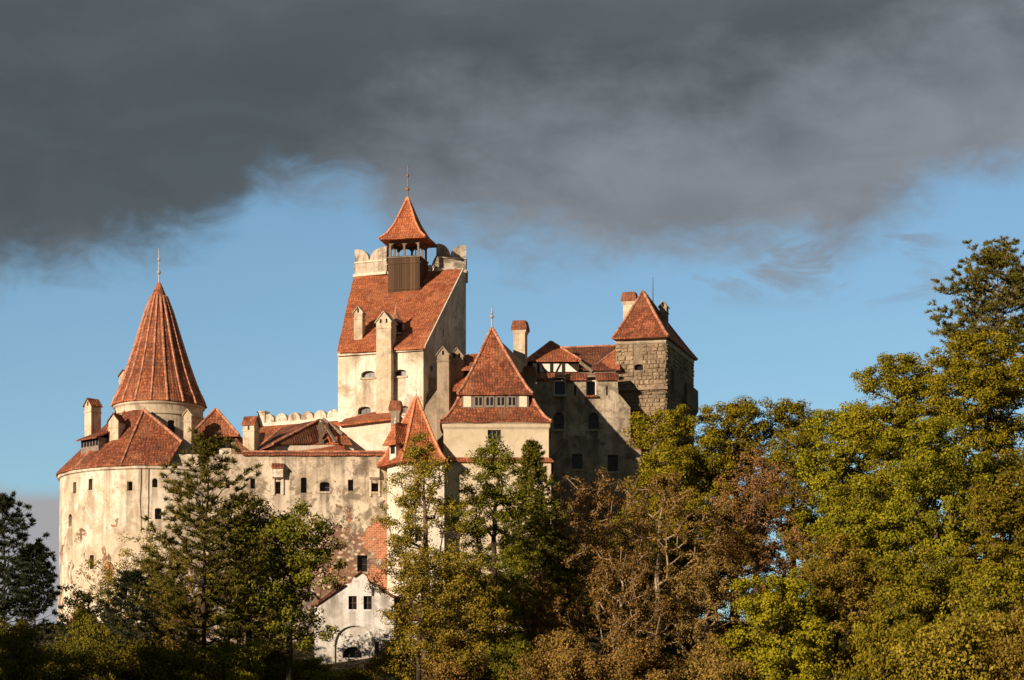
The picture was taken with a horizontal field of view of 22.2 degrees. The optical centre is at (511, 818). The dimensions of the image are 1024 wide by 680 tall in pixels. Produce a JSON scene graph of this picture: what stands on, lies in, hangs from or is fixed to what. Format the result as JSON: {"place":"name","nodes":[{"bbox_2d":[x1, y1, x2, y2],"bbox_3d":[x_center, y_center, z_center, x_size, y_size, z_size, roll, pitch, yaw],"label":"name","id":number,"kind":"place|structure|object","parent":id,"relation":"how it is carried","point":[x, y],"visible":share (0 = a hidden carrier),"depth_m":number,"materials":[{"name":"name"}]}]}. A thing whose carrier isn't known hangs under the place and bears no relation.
{"place":"outdoors","nodes":[
{"label":"outdoors","id":0,"kind":"place"},
{"bbox_2d":[257,417,353,450],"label":"court house","id":1,"kind":"structure","parent":0,"point":[322,435],"depth_m":249.29,"materials":[{"name":"orange tile"}]},
{"bbox_2d":[257,409,337,429],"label":"battlement wall","id":2,"kind":"structure","parent":1,"relation":"on","point":[265,418],"depth_m":256.41,"materials":[{"name":"paint"}]},
{"bbox_2d":[337,244,467,421],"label":"keep","id":3,"kind":"structure","parent":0,"point":[390,345],"depth_m":254.59,"materials":[{"name":"white paint"}]},
{"bbox_2d":[357,407,370,415],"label":"window","id":4,"kind":"structure","parent":3,"relation":"in","point":[365,410],"depth_m":253.50,"materials":[{"name":"beige glass"}]},
{"bbox_2d":[360,371,375,379],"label":"window","id":5,"kind":"structure","parent":3,"relation":"in","point":[367,375],"depth_m":253.25,"materials":[{"name":"beige glass"}]},
{"bbox_2d":[338,400,403,450],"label":"lean to building","id":6,"kind":"structure","parent":3,"relation":"attached to","point":[368,431],"depth_m":249.77,"materials":[{"name":"white paint"}]},
{"bbox_2d":[394,370,406,377],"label":"window","id":7,"kind":"structure","parent":3,"relation":"in","point":[401,373],"depth_m":252.14,"materials":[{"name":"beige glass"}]},
{"bbox_2d":[401,406,407,415],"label":"window","id":8,"kind":"structure","parent":3,"relation":"in","point":[405,407],"depth_m":252.08,"materials":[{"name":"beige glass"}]},
{"bbox_2d":[378,165,436,292],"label":"belfry","id":9,"kind":"object","parent":3,"relation":"on","point":[405,231],"visible":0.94,"depth_m":261.18,"materials":[{"name":"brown wood"}]},
{"bbox_2d":[0,0,1023,630],"label":"sky","id":10,"kind":"structure","parent":0,"point":[792,179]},
{"bbox_2d":[33,569,1021,679],"bbox_3d":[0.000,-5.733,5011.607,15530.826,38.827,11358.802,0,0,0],"label":"ground","id":11,"kind":"structure","parent":0,"point":[668,649],"depth_m":239.07,"materials":[{"name":"green plant"}]},
{"bbox_2d":[0,618,54,679],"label":"shrub","id":12,"kind":"object","parent":11,"relation":"on","point":[20,654],"visible":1,"depth_m":188.95,"materials":[{"name":"green plant"}]},
{"bbox_2d":[0,490,60,649],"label":"conifer tree","id":13,"kind":"object","parent":11,"relation":"on","point":[13,519],"visible":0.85,"depth_m":213.37,"materials":[{"name":"green plant"}]},
{"bbox_2d":[7,543,64,644],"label":"conifer tree","id":14,"kind":"object","parent":11,"relation":"on","point":[37,552],"visible":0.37,"depth_m":221.79,"materials":[{"name":"green plant"}]},
{"bbox_2d":[27,638,107,679],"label":"shrub","id":15,"kind":"object","parent":11,"relation":"on","point":[63,658],"visible":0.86,"depth_m":195.37,"materials":[{"name":"green plant"}]},
{"bbox_2d":[70,607,84,638],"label":"shrub","id":16,"kind":"object","parent":11,"relation":"on","point":[75,612],"visible":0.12,"depth_m":239.53,"materials":[{"name":"green plant"}]},
{"bbox_2d":[46,583,122,679],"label":"tree","id":17,"kind":"object","parent":11,"relation":"on","point":[87,598],"visible":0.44,"depth_m":217.67,"materials":[{"name":"green plant"}]},
{"bbox_2d":[58,613,128,679],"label":"shrub","id":18,"kind":"object","parent":11,"relation":"on","point":[89,634],"visible":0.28,"depth_m":210.99,"materials":[{"name":"green plant"}]},
{"bbox_2d":[67,558,143,632],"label":"tree","id":19,"kind":"object","parent":11,"relation":"on","point":[113,579],"visible":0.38,"depth_m":237.62,"materials":[{"name":"green plant"}]},
{"bbox_2d":[56,369,201,624],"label":"round bastion","id":20,"kind":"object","parent":11,"relation":"on","point":[110,479],"visible":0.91,"depth_m":243.99,"materials":[{"name":"white paint"}]},
{"bbox_2d":[152,479,156,486],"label":"window","id":21,"kind":"structure","parent":20,"relation":"in","point":[154,483],"depth_m":243.19,"materials":[{"name":"black glass"}]},
{"bbox_2d":[155,509,160,518],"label":"window","id":22,"kind":"structure","parent":20,"relation":"in","point":[157,511],"depth_m":243.19,"materials":[{"name":"black glass"}]},
{"bbox_2d":[110,249,206,465],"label":"round tower","id":23,"kind":"structure","parent":20,"relation":"on","point":[159,382],"depth_m":250.43,"materials":[{"name":"orange tile"}]},
{"bbox_2d":[168,420,173,431],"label":"window","id":24,"kind":"structure","parent":23,"relation":"in","point":[170,423],"depth_m":249.51,"materials":[{"name":"black glass"}]},
{"bbox_2d":[194,408,259,453],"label":"gallery tower","id":25,"kind":"structure","parent":20,"relation":"on","point":[214,420],"depth_m":248.34,"materials":[{"name":"tile"}]},
{"bbox_2d":[91,569,167,653],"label":"conifer tree","id":26,"kind":"object","parent":11,"relation":"on","point":[129,577],"visible":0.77,"depth_m":205.17,"materials":[{"name":"green plant"}]},
{"bbox_2d":[91,634,176,679],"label":"shrub","id":27,"kind":"object","parent":11,"relation":"on","point":[142,656],"visible":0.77,"depth_m":198.57,"materials":[{"name":"green plant"}]},
{"bbox_2d":[95,527,206,642],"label":"tree","id":28,"kind":"object","parent":11,"relation":"on","point":[154,547],"visible":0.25,"depth_m":237.72,"materials":[{"name":"green plant"}]},
{"bbox_2d":[123,554,212,660],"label":"tree","id":29,"kind":"object","parent":11,"relation":"on","point":[172,642],"visible":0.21,"depth_m":221.53,"materials":[{"name":"green plant"}]},
{"bbox_2d":[140,640,222,679],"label":"shrub","id":30,"kind":"object","parent":11,"relation":"on","point":[186,662],"visible":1,"depth_m":195.12,"materials":[{"name":"green plant"}]},
{"bbox_2d":[139,559,229,641],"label":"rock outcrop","id":31,"kind":"object","parent":11,"relation":"on","point":[197,590],"visible":0.02,"depth_m":242.31,"materials":[{"name":"grey stone"}]},
{"bbox_2d":[123,426,284,677],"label":"conifer tree","id":32,"kind":"object","parent":11,"relation":"on","point":[206,450],"visible":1,"depth_m":196.94,"materials":[{"name":"green plant"}]},
{"bbox_2d":[183,543,285,661],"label":"tree","id":33,"kind":"object","parent":11,"relation":"on","point":[261,619],"visible":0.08,"depth_m":213.23,"materials":[{"name":"green plant"}]},
{"bbox_2d":[192,491,284,653],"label":"tree","id":34,"kind":"object","parent":11,"relation":"on","point":[252,521],"visible":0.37,"depth_m":202.27,"materials":[{"name":"green plant"}]},
{"bbox_2d":[205,637,275,679],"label":"shrub","id":35,"kind":"object","parent":11,"relation":"on","point":[237,662],"visible":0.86,"depth_m":198.75,"materials":[{"name":"green plant"}]},
{"bbox_2d":[211,566,317,644],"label":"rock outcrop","id":36,"kind":"object","parent":11,"relation":"on","point":[307,604],"visible":0.05,"depth_m":242.62,"materials":[{"name":"grey stone"}]},
{"bbox_2d":[236,583,309,662],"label":"tree","id":37,"kind":"object","parent":11,"relation":"on","point":[278,636],"visible":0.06,"depth_m":223.10,"materials":[{"name":"green plant"}]},
{"bbox_2d":[172,450,386,599],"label":"curtain wall","id":38,"kind":"structure","parent":11,"relation":"on","point":[344,486],"depth_m":244.00,"materials":[{"name":"white paint"}]},
{"bbox_2d":[251,479,254,488],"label":"window","id":39,"kind":"structure","parent":38,"relation":"in","point":[252,480],"depth_m":244.56,"materials":[{"name":"black glass"}]},
{"bbox_2d":[275,482,280,493],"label":"window","id":40,"kind":"structure","parent":38,"relation":"in","point":[277,484],"depth_m":244.56,"materials":[{"name":"black glass"}]},
{"bbox_2d":[301,478,306,492],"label":"window","id":41,"kind":"structure","parent":38,"relation":"in","point":[303,481],"depth_m":244.56,"materials":[{"name":"black glass"}]},
{"bbox_2d":[319,483,330,493],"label":"window","id":42,"kind":"structure","parent":38,"relation":"in","point":[324,487],"depth_m":244.56,"materials":[{"name":"black glass"}]},
{"bbox_2d":[348,480,352,490],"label":"window","id":43,"kind":"structure","parent":38,"relation":"in","point":[350,482],"depth_m":244.56,"materials":[{"name":"black glass"}]},
{"bbox_2d":[356,556,367,573],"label":"window","id":44,"kind":"structure","parent":38,"relation":"in","point":[362,560],"depth_m":244.56,"materials":[{"name":"black glass"}]},
{"bbox_2d":[371,484,377,493],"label":"window","id":45,"kind":"structure","parent":38,"relation":"in","point":[374,487],"depth_m":244.56,"materials":[{"name":"black glass"}]},
{"bbox_2d":[250,646,320,679],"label":"shrub","id":46,"kind":"object","parent":11,"relation":"on","point":[278,662],"visible":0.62,"depth_m":202.41,"materials":[{"name":"green plant"}]},
{"bbox_2d":[228,498,347,679],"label":"tree","id":47,"kind":"object","parent":11,"relation":"on","point":[292,566],"visible":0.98,"depth_m":199.68,"materials":[{"name":"green plant"}]},
{"bbox_2d":[274,656,351,679],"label":"shrub","id":48,"kind":"object","parent":11,"relation":"on","point":[322,673],"visible":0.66,"depth_m":205.11,"materials":[{"name":"green plant"}]},
{"bbox_2d":[332,666,377,679],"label":"shrub","id":49,"kind":"object","parent":11,"relation":"on","point":[357,674],"visible":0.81,"depth_m":208.69,"materials":[{"name":"green plant"}]},
{"bbox_2d":[311,570,399,664],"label":"gate lodge","id":50,"kind":"structure","parent":11,"relation":"on","point":[350,608],"depth_m":232.00,"materials":[{"name":"white paint"}]},
{"bbox_2d":[343,647,361,657],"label":"window","id":51,"kind":"structure","parent":50,"relation":"in","point":[351,652],"depth_m":232.62,"materials":[{"name":"black glass"}]},
{"bbox_2d":[349,596,356,608],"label":"window","id":52,"kind":"structure","parent":50,"relation":"in","point":[352,599],"depth_m":232.28,"materials":[{"name":"black glass"}]},
{"bbox_2d":[364,596,371,608],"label":"window","id":53,"kind":"structure","parent":50,"relation":"in","point":[367,599],"depth_m":232.28,"materials":[{"name":"black glass"}]},
{"bbox_2d":[375,642,378,654],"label":"window","id":54,"kind":"structure","parent":50,"relation":"in","point":[376,643],"depth_m":232.34,"materials":[{"name":"black glass"}]},
{"bbox_2d":[363,632,435,679],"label":"shrub","id":55,"kind":"object","parent":11,"relation":"on","point":[403,672],"visible":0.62,"depth_m":206.92,"materials":[{"name":"green plant"}]},
{"bbox_2d":[394,604,419,645],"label":"outwork wall","id":56,"kind":"structure","parent":11,"relation":"on","point":[406,619],"depth_m":233.20,"materials":[{"name":"paint"}]},
{"bbox_2d":[376,394,446,638],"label":"corner turret","id":57,"kind":"object","parent":11,"relation":"on","point":[414,422],"visible":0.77,"depth_m":241.30,"materials":[{"name":"white paint"}]},
{"bbox_2d":[373,543,466,679],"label":"tree","id":58,"kind":"object","parent":11,"relation":"on","point":[422,581],"visible":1,"depth_m":201.63,"materials":[{"name":"green plant"}]},
{"bbox_2d":[365,431,492,679],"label":"ash tree","id":59,"kind":"object","parent":11,"relation":"on","point":[423,467],"visible":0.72,"depth_m":206.45,"materials":[{"name":"green plant"}]},
{"bbox_2d":[422,635,490,679],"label":"shrub","id":60,"kind":"object","parent":11,"relation":"on","point":[456,671],"visible":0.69,"depth_m":202.34,"materials":[{"name":"green plant"}]},
{"bbox_2d":[424,552,511,679],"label":"tree","id":61,"kind":"object","parent":11,"relation":"on","point":[465,585],"visible":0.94,"depth_m":201.92,"materials":[{"name":"green plant"}]},
{"bbox_2d":[424,320,537,453],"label":"house","id":62,"kind":"structure","parent":11,"relation":"on","point":[445,385],"depth_m":250.24,"materials":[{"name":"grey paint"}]},
{"bbox_2d":[445,573,516,643],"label":"tree","id":63,"kind":"object","parent":11,"relation":"on","point":[479,617],"visible":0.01,"depth_m":231.90,"materials":[{"name":"green plant"}]},
{"bbox_2d":[435,434,547,667],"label":"tree","id":64,"kind":"object","parent":11,"relation":"on","point":[494,469],"visible":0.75,"depth_m":208.65,"materials":[{"name":"green plant"}]},
{"bbox_2d":[438,306,553,637],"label":"gatehouse","id":65,"kind":"object","parent":11,"relation":"on","point":[494,392],"visible":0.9,"depth_m":242.00,"materials":[{"name":"white paint"}]},
{"bbox_2d":[488,430,500,439],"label":"window","id":66,"kind":"structure","parent":65,"relation":"in","point":[491,432],"depth_m":242.25,"materials":[{"name":"grey glass"}]},
{"bbox_2d":[472,633,538,679],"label":"shrub","id":67,"kind":"object","parent":11,"relation":"on","point":[507,653],"visible":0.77,"depth_m":202.80,"materials":[{"name":"green plant"}]},
{"bbox_2d":[449,439,604,652],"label":"spruce tree","id":68,"kind":"object","parent":11,"relation":"on","point":[531,458],"visible":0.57,"depth_m":221.05,"materials":[{"name":"green plant"}]},
{"bbox_2d":[496,559,585,679],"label":"tree","id":69,"kind":"object","parent":11,"relation":"on","point":[543,627],"visible":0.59,"depth_m":211.35,"materials":[{"name":"green plant"}]},
{"bbox_2d":[496,494,591,677],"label":"spruce tree","id":70,"kind":"object","parent":11,"relation":"on","point":[518,631],"visible":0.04,"depth_m":227.32,"materials":[{"name":"green plant"}]},
{"bbox_2d":[501,627,607,679],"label":"shrub","id":71,"kind":"object","parent":11,"relation":"on","point":[557,659],"visible":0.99,"depth_m":198.70,"materials":[{"name":"brown plant"}]},
{"bbox_2d":[548,533,629,635],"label":"tree","id":72,"kind":"object","parent":11,"relation":"on","point":[580,585],"visible":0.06,"depth_m":238.63,"materials":[{"name":"brown plant"}]},
{"bbox_2d":[536,373,642,622],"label":"castle wing","id":73,"kind":"structure","parent":11,"relation":"on","point":[589,418],"depth_m":254.30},
{"bbox_2d":[553,413,564,430],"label":"window","id":74,"kind":"structure","parent":73,"relation":"in","point":[558,418],"depth_m":254.68,"materials":[{"name":"black glass"}]},
{"bbox_2d":[553,380,566,396],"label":"window","id":75,"kind":"structure","parent":73,"relation":"in","point":[559,385],"depth_m":255.18,"materials":[{"name":"black glass"}]},
{"bbox_2d":[527,340,620,379],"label":"half timbered house","id":76,"kind":"structure","parent":73,"relation":"on","point":[551,356],"depth_m":257.10,"materials":[{"name":"dark wood"},{"name":"white plaster"},{"name":"orange tile"}]},
{"bbox_2d":[571,455,582,470],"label":"window","id":77,"kind":"structure","parent":73,"relation":"in","point":[576,459],"depth_m":254.68,"materials":[{"name":"black glass"}]},
{"bbox_2d":[585,380,596,397],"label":"window","id":78,"kind":"structure","parent":73,"relation":"in","point":[590,384],"depth_m":255.18,"materials":[{"name":"black glass"}]},
{"bbox_2d":[587,413,599,430],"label":"window","id":79,"kind":"structure","parent":73,"relation":"in","point":[593,420],"depth_m":254.68,"materials":[{"name":"black glass"}]},
{"bbox_2d":[607,455,618,472],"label":"window","id":80,"kind":"structure","parent":73,"relation":"in","point":[612,459],"depth_m":254.68,"materials":[{"name":"black glass"}]},
{"bbox_2d":[525,466,665,671],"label":"tree","id":81,"kind":"object","parent":11,"relation":"on","point":[582,536],"visible":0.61,"depth_m":225.35,"materials":[{"name":"brown plant"}]},
{"bbox_2d":[548,543,684,679],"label":"tree","id":82,"kind":"object","parent":11,"relation":"on","point":[630,591],"visible":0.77,"depth_m":211.21,"materials":[{"name":"brown plant"}]},
{"bbox_2d":[581,630,688,679],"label":"shrub","id":83,"kind":"object","parent":11,"relation":"on","point":[639,661],"visible":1,"depth_m":197.11,"materials":[{"name":"brown plant"}]},
{"bbox_2d":[593,516,700,644],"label":"tree","id":84,"kind":"object","parent":11,"relation":"on","point":[661,591],"visible":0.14,"depth_m":238.82,"materials":[{"name":"brown plant"}]},
{"bbox_2d":[611,290,698,625],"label":"stone tower","id":85,"kind":"structure","parent":11,"relation":"on","point":[656,357],"depth_m":257.04,"materials":[{"name":"grey stone"}]},
{"bbox_2d":[635,365,642,369],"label":"window","id":86,"kind":"structure","parent":85,"relation":"in","point":[638,367],"depth_m":257.24,"materials":[{"name":"black glass"}]},
{"bbox_2d":[588,470,728,654],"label":"tree","id":87,"kind":"object","parent":11,"relation":"on","point":[675,499],"visible":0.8,"depth_m":220.76,"materials":[{"name":"brown plant"}]},
{"bbox_2d":[609,403,739,642],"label":"tree","id":88,"kind":"object","parent":11,"relation":"on","point":[672,452],"visible":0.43,"depth_m":241.32,"materials":[{"name":"green plant"}]},
{"bbox_2d":[643,546,754,678],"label":"tree","id":89,"kind":"object","parent":11,"relation":"on","point":[703,582],"visible":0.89,"depth_m":213.19,"materials":[{"name":"brown plant"}]},
{"bbox_2d":[650,532,762,637],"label":"tree","id":90,"kind":"object","parent":11,"relation":"on","point":[721,606],"visible":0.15,"depth_m":240.69,"materials":[{"name":"brown plant"}]},
{"bbox_2d":[672,635,764,679],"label":"shrub","id":91,"kind":"object","parent":11,"relation":"on","point":[715,665],"visible":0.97,"depth_m":197.15,"materials":[{"name":"brown plant"}]},
{"bbox_2d":[682,395,794,625],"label":"tree","id":92,"kind":"object","parent":11,"relation":"on","point":[746,409],"visible":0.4,"depth_m":244.74,"materials":[{"name":"green plant"}]},
{"bbox_2d":[695,444,813,671],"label":"tree","id":93,"kind":"object","parent":11,"relation":"on","point":[751,549],"visible":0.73,"depth_m":229.79,"materials":[{"name":"brown plant"}]},
{"bbox_2d":[718,567,834,679],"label":"tree","id":94,"kind":"object","parent":11,"relation":"on","point":[770,608],"visible":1,"depth_m":194.90,"materials":[{"name":"green plant"}]},
{"bbox_2d":[738,397,836,587],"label":"tree","id":95,"kind":"object","parent":11,"relation":"on","point":[798,438],"visible":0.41,"depth_m":245.41,"materials":[{"name":"green plant"}]},
{"bbox_2d":[792,577,850,679],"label":"tree","id":96,"kind":"object","parent":11,"relation":"on","point":[842,639],"visible":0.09,"depth_m":220.98,"materials":[{"name":"green plant"}]},
{"bbox_2d":[783,533,901,678],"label":"tree","id":97,"kind":"object","parent":11,"relation":"on","point":[818,574],"visible":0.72,"depth_m":198.51,"materials":[{"name":"green plant"}]},
{"bbox_2d":[783,397,902,643],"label":"tree","id":98,"kind":"object","parent":11,"relation":"on","point":[847,453],"visible":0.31,"depth_m":232.86,"materials":[{"name":"green plant"}]},
{"bbox_2d":[801,474,919,663],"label":"tree","id":99,"kind":"object","parent":11,"relation":"on","point":[848,521],"visible":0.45,"depth_m":206.92,"materials":[{"name":"green plant"}]},
{"bbox_2d":[826,615,943,679],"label":"shrub","id":100,"kind":"object","parent":11,"relation":"on","point":[881,646],"visible":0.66,"depth_m":174.68,"materials":[{"name":"green plant"}]},
{"bbox_2d":[829,352,969,615],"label":"tree","id":101,"kind":"object","parent":11,"relation":"on","point":[905,388],"visible":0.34,"depth_m":226.40,"materials":[{"name":"green plant"}]},
{"bbox_2d":[847,544,997,677],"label":"tree","id":102,"kind":"object","parent":11,"relation":"on","point":[923,598],"visible":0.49,"depth_m":190.62,"materials":[{"name":"green plant"}]},
{"bbox_2d":[860,412,996,616],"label":"tree","id":103,"kind":"object","parent":11,"relation":"on","point":[927,460],"visible":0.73,"depth_m":204.79,"materials":[{"name":"green plant"}]},
{"bbox_2d":[888,598,1012,679],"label":"shrub","id":104,"kind":"object","parent":11,"relation":"on","point":[953,641],"visible":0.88,"depth_m":169.68,"materials":[{"name":"green plant"}]},
{"bbox_2d":[916,321,1023,591],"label":"tree","id":105,"kind":"object","parent":11,"relation":"on","point":[992,388],"visible":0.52,"depth_m":212.22,"materials":[{"name":"green plant"}]},
{"bbox_2d":[923,235,1023,612],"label":"conifer tree","id":106,"kind":"object","parent":11,"relation":"on","point":[993,261],"visible":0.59,"depth_m":230.10,"materials":[{"name":"green plant"}]},
{"bbox_2d":[940,554,1023,673],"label":"tree","id":107,"kind":"object","parent":11,"relation":"on","point":[991,580],"visible":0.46,"depth_m":184.76,"materials":[{"name":"green plant"}]},
{"bbox_2d":[949,465,1023,617],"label":"tree","id":108,"kind":"object","parent":11,"relation":"on","point":[1007,515],"visible":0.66,"depth_m":194.43,"materials":[{"name":"green plant"}]},
{"bbox_2d":[972,597,1023,679],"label":"shrub","id":109,"kind":"object","parent":11,"relation":"on","point":[1010,648],"visible":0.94,"depth_m":168.80,"materials":[{"name":"green plant"}]}
]}

